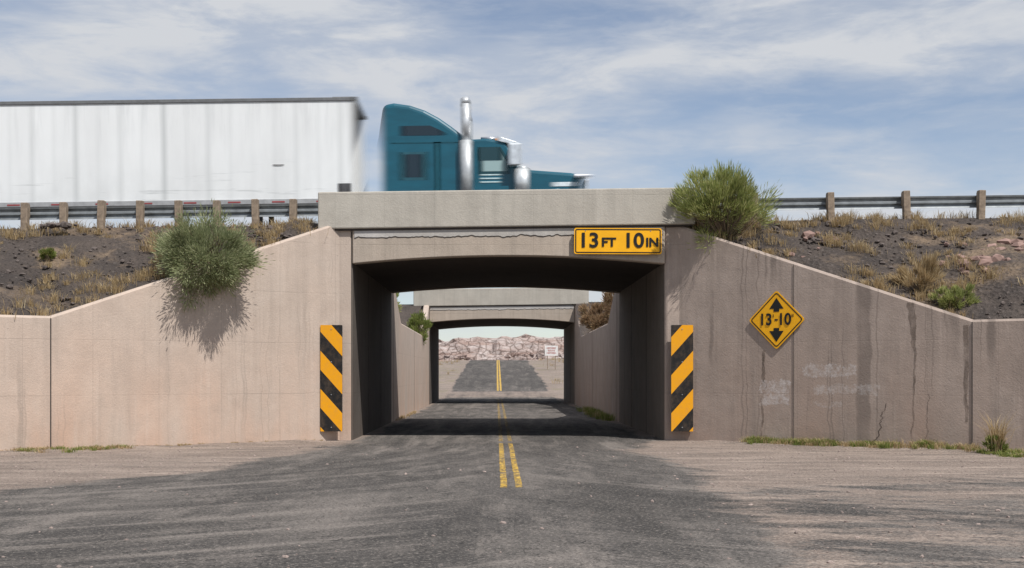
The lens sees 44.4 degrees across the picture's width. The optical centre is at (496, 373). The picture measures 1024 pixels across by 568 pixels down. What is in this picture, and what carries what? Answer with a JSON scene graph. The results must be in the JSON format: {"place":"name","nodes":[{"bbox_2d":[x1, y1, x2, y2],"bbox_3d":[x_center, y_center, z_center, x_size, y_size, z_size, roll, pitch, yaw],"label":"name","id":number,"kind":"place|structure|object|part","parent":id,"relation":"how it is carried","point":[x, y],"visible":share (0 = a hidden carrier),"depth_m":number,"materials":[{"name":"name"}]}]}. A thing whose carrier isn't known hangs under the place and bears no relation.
{"place":"outdoors","nodes":[
{"label":"outdoors","id":0,"kind":"place"},
{"bbox_2d":[0,220,420,327],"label":"embankment","id":1,"kind":"structure","parent":0,"point":[127,243],"depth_m":29.55,"materials":[{"name":"soil"}]},
{"bbox_2d":[38,247,56,260],"bbox_3d":[-10.497,-2.788,29.375,0.407,0.390,0.558,0,0,0],"label":"desert weed shrub","id":2,"kind":"object","parent":1,"relation":"on","point":[50,254],"visible":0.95,"depth_m":29.31,"materials":[{"name":"green plant"}]},
{"bbox_2d":[0,199,317,229],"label":"guardrail","id":3,"kind":"object","parent":1,"relation":"on","point":[25,213],"visible":0.81,"depth_m":31.77,"materials":[{"name":"metal"}]},
{"bbox_2d":[140,199,274,311],"bbox_3d":[-6.672,-2.658,28.945,3.092,2.772,2.537,0,0,-14],"label":"sagebrush shrub","id":4,"kind":"object","parent":1,"relation":"on","point":[186,246],"visible":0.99,"depth_m":28.48,"materials":[{"name":"green plant"}]},
{"bbox_2d":[396,293,401,311],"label":"rabbitbrush shrub","id":5,"kind":"object","parent":1,"relation":"on","point":[397,295],"visible":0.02,"depth_m":46.50,"materials":[{"name":"green plant"}]},
{"bbox_2d":[406,309,432,343],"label":"rabbitbrush shrub","id":6,"kind":"object","parent":1,"relation":"on","point":[415,320],"visible":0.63,"depth_m":60.47,"materials":[{"name":"green plant"}]},
{"bbox_2d":[0,208,1023,334],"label":"dry grass","id":7,"kind":"structure","parent":1,"relation":"on","point":[845,219],"depth_m":30.20,"materials":[{"name":"beige plant"}]},
{"bbox_2d":[0,217,1023,319],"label":"cinder rocks","id":8,"kind":"object","parent":1,"relation":"on","point":[63,224],"visible":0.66,"depth_m":30.31,"materials":[{"name":"stone"}]},
{"bbox_2d":[439,334,563,360],"bbox_3d":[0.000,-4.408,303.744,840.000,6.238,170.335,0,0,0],"label":"rocky mesa","id":9,"kind":"structure","parent":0,"point":[477,348],"depth_m":231.46,"materials":[{"name":"beige stone"}]},
{"bbox_2d":[365,360,650,434],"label":"road","id":10,"kind":"structure","parent":0,"point":[469,403],"depth_m":54.37,"materials":[{"name":"grey asphalt"}]},
{"bbox_2d":[497,360,521,486],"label":"yellow centre line","id":11,"kind":"object","parent":10,"relation":"on","point":[513,464],"visible":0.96,"depth_m":23.95,"materials":[{"name":"paint"}]},
{"bbox_2d":[0,435,1023,567],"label":"junction road","id":12,"kind":"structure","parent":0,"point":[89,520],"depth_m":15.54,"materials":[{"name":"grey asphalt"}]},
{"bbox_2d":[982,435,1010,452],"bbox_3d":[10.228,1.446,25.746,0.577,0.472,0.441,0,0,0],"label":"desert weed shrub","id":13,"kind":"object","parent":12,"relation":"on","point":[991,447],"visible":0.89,"depth_m":25.66,"materials":[{"name":"green plant"}]},
{"bbox_2d":[978,411,1019,452],"bbox_3d":[10.278,1.162,25.739,1.476,1.035,1.303,0,0,0],"label":"tall dry weed","id":14,"kind":"object","parent":12,"relation":"on","point":[995,430],"visible":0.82,"depth_m":25.68,"materials":[{"name":"beige plant"}]},
{"bbox_2d":[0,358,1023,454],"bbox_3d":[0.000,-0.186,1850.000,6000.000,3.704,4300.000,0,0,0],"label":"ground","id":15,"kind":"structure","parent":0,"point":[549,376],"depth_m":30.34,"materials":[{"name":"beige soil"}]},
{"bbox_2d":[0,226,349,450],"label":"retaining wall","id":16,"kind":"structure","parent":15,"relation":"on","point":[147,364],"depth_m":28.76,"materials":[{"name":"concrete"}]},
{"bbox_2d":[50,318,50,446],"bbox_3d":[-9.579,0.380,26.986,0.026,3.140,0.001,0,0,0],"label":"joint","id":17,"kind":"object","parent":16,"relation":"attached to","point":[50,382],"visible":0.6,"depth_m":26.99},
{"bbox_2d":[320,325,342,430],"bbox_3d":[-4.030,0.115,30.712,0.535,2.600,0.128,0,0,0],"label":"hazard marker sign","id":18,"kind":"object","parent":16,"relation":"attached to","point":[331,377],"visible":1,"depth_m":30.66,"materials":[{"name":"metal"}]},
{"bbox_2d":[391,293,428,421],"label":"retaining wall","id":19,"kind":"structure","parent":15,"relation":"on","point":[411,370],"depth_m":50.30,"materials":[{"name":"concrete"}]},
{"bbox_2d":[393,293,393,420],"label":"joint","id":20,"kind":"object","parent":19,"relation":"attached to","point":[393,356],"visible":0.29,"depth_m":43.42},
{"bbox_2d":[413,288,588,403],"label":"highway overpass","id":21,"kind":"object","parent":15,"relation":"on","point":[513,307],"visible":0.89,"depth_m":66.56,"materials":[{"name":"concrete"}]},
{"bbox_2d":[439,352,563,361],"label":"mesa boulders","id":22,"kind":"object","parent":15,"relation":"on","point":[538,356],"visible":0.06,"depth_m":227.64,"materials":[{"name":"beige stone"}]},
{"bbox_2d":[439,357,563,383],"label":"desert scrub","id":23,"kind":"object","parent":15,"relation":"on","point":[538,359],"visible":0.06,"depth_m":146.90,"materials":[{"name":"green plant"}]},
{"bbox_2d":[318,187,694,439],"bbox_3d":[0.255,-1.216,36.750,9.290,6.732,11.760,0,0,0],"label":"highway overpass","id":24,"kind":"object","parent":15,"relation":"on","point":[405,241],"visible":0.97,"depth_m":31.02,"materials":[{"name":"concrete"}]},
{"bbox_2d":[574,228,661,253],"bbox_3d":[2.985,-3.250,30.829,2.150,0.640,0.084,0,0,0],"label":"clearance sign","id":25,"kind":"object","parent":24,"relation":"attached to","point":[617,240],"visible":1,"depth_m":30.80,"materials":[{"name":"metal"}]},
{"bbox_2d":[2,406,1023,456],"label":"dry weeds","id":26,"kind":"object","parent":15,"relation":"on","point":[937,444],"visible":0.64,"depth_m":27.44,"materials":[{"name":"beige plant"}]},
{"bbox_2d":[16,405,1023,457],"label":"green weeds","id":27,"kind":"object","parent":15,"relation":"on","point":[603,416],"visible":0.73,"depth_m":27.89,"materials":[{"name":"green plant"}]},
{"bbox_2d":[545,346,557,369],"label":"road information sign","id":28,"kind":"object","parent":15,"relation":"on","point":[551,350],"visible":1,"depth_m":130.00,"materials":[{"name":"white metal"}]},
{"bbox_2d":[575,293,618,421],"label":"retaining wall","id":29,"kind":"structure","parent":15,"relation":"on","point":[597,368],"depth_m":50.54,"materials":[{"name":"concrete"}]},
{"bbox_2d":[667,226,1023,449],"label":"retaining wall","id":30,"kind":"structure","parent":15,"relation":"on","point":[860,361],"depth_m":28.82,"materials":[{"name":"concrete"}]},
{"bbox_2d":[671,325,692,430],"bbox_3d":[4.540,0.115,30.712,0.535,2.600,0.128,0,0,0],"label":"hazard marker sign","id":31,"kind":"object","parent":30,"relation":"attached to","point":[681,377],"visible":1,"depth_m":30.66,"materials":[{"name":"metal"}]},
{"bbox_2d":[750,291,803,348],"bbox_3d":[6.591,-1.260,29.512,1.349,1.349,0.054,0,0,35],"label":"clearance warning sign","id":32,"kind":"object","parent":30,"relation":"attached to","point":[777,319],"visible":1,"depth_m":29.49,"materials":[{"name":"metal"}]},
{"bbox_2d":[793,264,793,438],"bbox_3d":[6.936,-0.301,29.292,0.015,4.502,0.001,0,0,0],"label":"joint","id":33,"kind":"object","parent":30,"relation":"attached to","point":[793,356],"visible":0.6,"depth_m":29.29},
{"bbox_2d":[873,404,885,440],"bbox_3d":[8.592,1.145,28.144,0.307,0.950,0.001,0,0,35],"label":"crack","id":34,"kind":"object","parent":30,"relation":"attached to","point":[880,424],"visible":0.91,"depth_m":28.13,"materials":[{"name":"grey concrete"}]},
{"bbox_2d":[908,302,916,348],"bbox_3d":[9.173,-0.960,27.737,0.237,1.220,0.001,0,0,35],"label":"damp run","id":35,"kind":"object","parent":30,"relation":"attached to","point":[914,335],"visible":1,"depth_m":27.70,"materials":[{"name":"brown"}]},
{"bbox_2d":[963,327,968,421],"bbox_3d":[10.127,0.000,27.069,0.124,2.100,0.001,0,0,35],"label":"damp run","id":36,"kind":"object","parent":30,"relation":"attached to","point":[965,369],"visible":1,"depth_m":27.06,"materials":[{"name":"brown"}]},
{"bbox_2d":[972,322,972,441],"bbox_3d":[10.229,0.420,26.986,0.026,3.060,0.001,0,0,0],"label":"joint","id":37,"kind":"object","parent":30,"relation":"attached to","point":[972,381],"visible":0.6,"depth_m":26.99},
{"bbox_2d":[0,0,1023,340],"label":"sky","id":38,"kind":"structure","parent":0,"point":[813,98],"materials":[{"name":"blue"}]},
{"bbox_2d":[576,217,1023,335],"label":"embankment","id":39,"kind":"structure","parent":0,"point":[989,292],"depth_m":29.80,"materials":[{"name":"soil"}]},
{"bbox_2d":[577,300,609,330],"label":"dry brush shrub","id":40,"kind":"object","parent":39,"relation":"on","point":[593,320],"visible":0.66,"depth_m":57.09,"materials":[{"name":"brown plant"}]},
{"bbox_2d":[601,292,613,320],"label":"dry brush shrub","id":41,"kind":"object","parent":39,"relation":"on","point":[607,297],"visible":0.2,"depth_m":50.23,"materials":[{"name":"brown plant"}]},
{"bbox_2d":[668,158,782,252],"bbox_3d":[5.575,-4.050,30.619,2.990,2.449,2.013,0,0,0],"label":"rabbitbrush shrub","id":42,"kind":"object","parent":39,"relation":"on","point":[739,205],"visible":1,"depth_m":30.25,"materials":[{"name":"green plant"}]},
{"bbox_2d":[720,190,1023,221],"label":"guardrail","id":43,"kind":"object","parent":39,"relation":"on","point":[980,201],"visible":0.69,"depth_m":31.77,"materials":[{"name":"metal"}]},
{"bbox_2d":[787,230,1023,274],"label":"embankment rocks","id":44,"kind":"object","parent":39,"relation":"on","point":[984,261],"visible":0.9,"depth_m":29.31,"materials":[{"name":"grey stone"}]},
{"bbox_2d":[888,250,945,290],"bbox_3d":[9.544,-2.319,28.500,1.341,1.062,0.954,0,0,17],"label":"dry brush shrub","id":45,"kind":"object","parent":39,"relation":"on","point":[929,271],"visible":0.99,"depth_m":28.34,"materials":[{"name":"beige plant"}]},
{"bbox_2d":[928,282,981,309],"bbox_3d":[10.130,-1.691,27.823,1.188,0.694,0.755,0,0,31],"label":"desert weed shrub","id":46,"kind":"object","parent":39,"relation":"on","point":[961,294],"visible":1,"depth_m":27.71,"materials":[{"name":"green plant"}]},
{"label":"highway","id":47,"kind":"structure","parent":0,"visible":0},
{"bbox_2d":[0,96,587,224],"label":"semi truck","id":48,"kind":"object","parent":47,"relation":"on","point":[168,152],"visible":0.63,"depth_m":34.70,"materials":[{"name":"metal"}]},
{"bbox_3d":[-2.296,-5.761,34.824,0.740,0.640,0.020,-1,0,0],"label":"sleeper window","id":49,"kind":"part","parent":48,"relation":"part of","materials":[{"name":"black glass"}]},
{"bbox_3d":[-2.296,-5.751,34.822,1.060,0.780,0.009,-1,0,0],"label":"sleeper window frame","id":50,"kind":"part","parent":48,"relation":"part of","materials":[{"name":"paint"}]},
{"bbox_3d":[-2.029,-6.739,34.824,1.540,0.270,0.020,-1,0,0],"label":"upper window","id":51,"kind":"part","parent":48,"relation":"part of","materials":[{"name":"black glass"}]},
{"bbox_3d":[-0.140,-6.108,34.931,0.820,0.360,0.003,-1,0,0],"label":"door window top","id":52,"kind":"part","parent":48,"relation":"part of","materials":[{"name":"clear glass"}]},
{"bbox_3d":[-0.053,-5.930,34.944,0.850,0.600,0.020,-1,0,0],"label":"door window","id":53,"kind":"part","parent":48,"relation":"part of","materials":[{"name":"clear glass"}]},
{"bbox_3d":[-0.063,-5.929,34.941,1.030,0.760,0.010,-1,0,0],"label":"door window frame","id":54,"kind":"part","parent":48,"relation":"part of","materials":[{"name":"teal metal"}]}
]}

